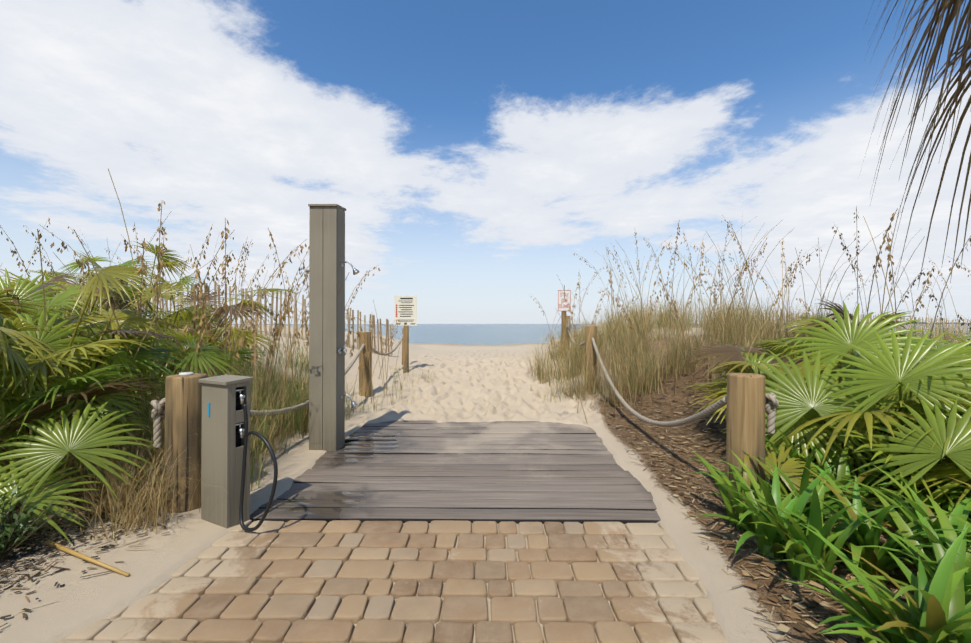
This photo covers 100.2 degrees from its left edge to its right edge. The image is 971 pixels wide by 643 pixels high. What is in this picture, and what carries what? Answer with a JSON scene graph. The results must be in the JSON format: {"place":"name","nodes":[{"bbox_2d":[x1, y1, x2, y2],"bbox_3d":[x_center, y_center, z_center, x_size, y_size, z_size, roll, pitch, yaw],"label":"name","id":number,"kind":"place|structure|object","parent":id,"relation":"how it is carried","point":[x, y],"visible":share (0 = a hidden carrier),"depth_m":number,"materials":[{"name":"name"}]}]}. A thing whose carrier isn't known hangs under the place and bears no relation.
{"place":"outdoors","nodes":[
{"label":"outdoors","id":0,"kind":"place"},
{"bbox_2d":[55,520,727,642],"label":"paver path","id":1,"kind":"structure","parent":0,"point":[226,608],"depth_m":1.89,"materials":[{"name":"beige brick"}]},
{"bbox_2d":[0,346,945,642],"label":"mulch","id":2,"kind":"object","parent":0,"point":[800,606],"depth_m":2.32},
{"bbox_2d":[0,322,970,642],"bbox_3d":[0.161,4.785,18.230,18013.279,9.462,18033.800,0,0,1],"label":"sand ground","id":3,"kind":"structure","parent":0,"point":[480,382],"depth_m":2.77,"materials":[{"name":"beige sand"}]},
{"bbox_2d":[0,476,63,560],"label":"leafy plant","id":4,"kind":"object","parent":3,"relation":"on","point":[9,535],"visible":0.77,"depth_m":2.06,"materials":[{"name":"green plant"}]},
{"bbox_2d":[45,540,129,576],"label":"fallen cane sticks","id":5,"kind":"object","parent":3,"relation":"on","point":[78,554],"visible":1,"depth_m":2.06,"materials":[{"name":"yellow wood"}]},
{"bbox_2d":[163,372,206,512],"bbox_3d":[-2.010,0.972,2.724,0.238,1.258,0.242,0,0,1],"label":"post","id":6,"kind":"object","parent":3,"relation":"on","point":[183,400],"visible":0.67,"depth_m":2.63,"materials":[{"name":"brown wood"}]},
{"bbox_2d":[198,374,277,531],"bbox_3d":[-1.489,0.805,2.485,0.606,0.909,0.175,0,0,26],"label":"utility pedestal","id":7,"kind":"object","parent":3,"relation":"on","point":[225,449],"visible":1,"depth_m":2.48,"materials":[{"name":"beige"}]},
{"bbox_2d":[205,283,392,356],"bbox_3d":[-3.961,0.322,9.199,4.005,2.161,0.046,0,0,-37],"label":"sand fence","id":8,"kind":"object","parent":3,"relation":"on","point":[305,306],"visible":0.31,"depth_m":9.01,"materials":[{"name":"brown wood"}]},
{"bbox_2d":[0,284,205,334],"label":"sand fence","id":9,"kind":"object","parent":8,"relation":"attached to","point":[192,304],"depth_m":8.36,"materials":[{"name":"brown wood"}]},
{"bbox_2d":[308,204,359,450],"bbox_3d":[-1.489,0.052,4.052,0.456,2.432,0.265,0,0,1],"label":"outdoor shower post","id":10,"kind":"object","parent":3,"relation":"on","point":[327,346],"depth_m":3.94,"materials":[{"name":"beige wood"}]},
{"bbox_2d":[359,332,370,397],"bbox_3d":[-1.927,0.850,6.520,0.203,1.371,0.216,0,0,1],"label":"post","id":11,"kind":"object","parent":3,"relation":"on","point":[365,372],"visible":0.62,"depth_m":6.43,"materials":[{"name":"brown wood"}]},
{"bbox_2d":[151,319,778,447],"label":"ropes","id":12,"kind":"object","parent":11,"relation":"attached to","point":[771,403],"visible":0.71,"depth_m":3.10,"materials":[{"name":"fabric"}]},
{"bbox_2d":[402,328,402,364],"bbox_3d":[-1.865,0.753,9.374,0.144,1.201,0.138,0,0,1],"label":"post","id":13,"kind":"object","parent":3,"relation":"on","point":[402,347],"visible":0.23,"depth_m":9.33,"materials":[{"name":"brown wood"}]},
{"bbox_2d":[394,296,416,372],"bbox_3d":[-1.638,0.406,8.370,0.460,1.864,0.104,0,0,1],"label":"beach rules sign","id":14,"kind":"object","parent":3,"relation":"on","point":[405,311],"visible":0.83,"depth_m":8.32,"materials":[{"name":"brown wood"}]},
{"bbox_2d":[250,420,660,523],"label":"boardwalk deck","id":15,"kind":"structure","parent":3,"relation":"on","point":[429,471],"depth_m":3.22,"materials":[{"name":"grey wood"}]},
{"bbox_2d":[0,241,970,543],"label":"palmetto bushes","id":16,"kind":"object","parent":3,"relation":"on","point":[816,385],"visible":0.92,"depth_m":2.84,"materials":[{"name":"green plant"}]},
{"bbox_2d":[0,169,970,468],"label":"sea oats","id":17,"kind":"object","parent":3,"relation":"on","point":[276,333],"visible":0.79,"depth_m":4.98,"materials":[{"name":"beige plant"}]},
{"bbox_2d":[1,288,970,544],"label":"dune grass plants","id":18,"kind":"object","parent":3,"relation":"on","point":[155,458],"visible":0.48,"depth_m":5.74,"materials":[{"name":"green plant"}]},
{"bbox_2d":[558,285,570,356],"bbox_3d":[1.824,0.151,9.430,0.305,2.003,0.116,0,0,1],"label":"sign","id":19,"kind":"object","parent":3,"relation":"on","point":[561,297],"visible":0.77,"depth_m":9.38,"materials":[{"name":"brown wood"}]},
{"bbox_2d":[566,316,570,340],"bbox_3d":[2.439,0.405,11.930,0.163,1.151,0.143,0,0,1],"label":"post","id":20,"kind":"object","parent":3,"relation":"on","point":[567,317],"visible":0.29,"depth_m":11.87,"materials":[{"name":"brown wood"}]},
{"bbox_2d":[585,326,596,391],"bbox_3d":[1.693,0.753,6.536,0.191,1.371,0.188,0,0,1],"label":"post","id":21,"kind":"object","parent":3,"relation":"on","point":[591,350],"visible":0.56,"depth_m":6.46,"materials":[{"name":"brown wood"}]},
{"bbox_2d":[726,373,764,508],"bbox_3d":[1.719,0.975,2.694,0.222,1.251,0.228,0,0,1],"label":"post","id":22,"kind":"object","parent":3,"relation":"on","point":[745,421],"visible":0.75,"depth_m":2.60,"materials":[{"name":"brown wood"}]},
{"bbox_2d":[757,310,901,342],"bbox_3d":[9.935,0.419,11.607,5.550,1.519,0.062,0,0,-15],"label":"sand fence","id":23,"kind":"object","parent":3,"relation":"on","point":[825,316],"visible":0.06,"depth_m":11.24,"materials":[{"name":"brown wood"}]},
{"bbox_2d":[690,393,970,642],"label":"green leafy plants","id":24,"kind":"object","parent":3,"relation":"on","point":[930,536],"visible":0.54,"depth_m":1.90,"materials":[{"name":"green plant"}]},
{"bbox_2d":[801,313,970,338],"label":"sand fence","id":25,"kind":"object","parent":3,"relation":"on","point":[928,323],"visible":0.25,"depth_m":17.95,"materials":[{"name":"brown wood"}]},
{"bbox_2d":[859,0,970,286],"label":"cabbage palm tree","id":26,"kind":"object","parent":3,"relation":"on","point":[965,47],"visible":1,"depth_m":4.85,"materials":[{"name":"green plant"}]},
{"bbox_2d":[0,0,970,323],"label":"sky","id":27,"kind":"structure","parent":0,"point":[469,149],"materials":[{"name":"blue"}]},
{"bbox_2d":[56,324,969,344],"bbox_3d":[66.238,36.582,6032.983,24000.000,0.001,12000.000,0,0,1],"label":"sea water","id":28,"kind":"structure","parent":0,"point":[484,334],"depth_m":86.04,"materials":[{"name":"blue liquid"}]}
]}

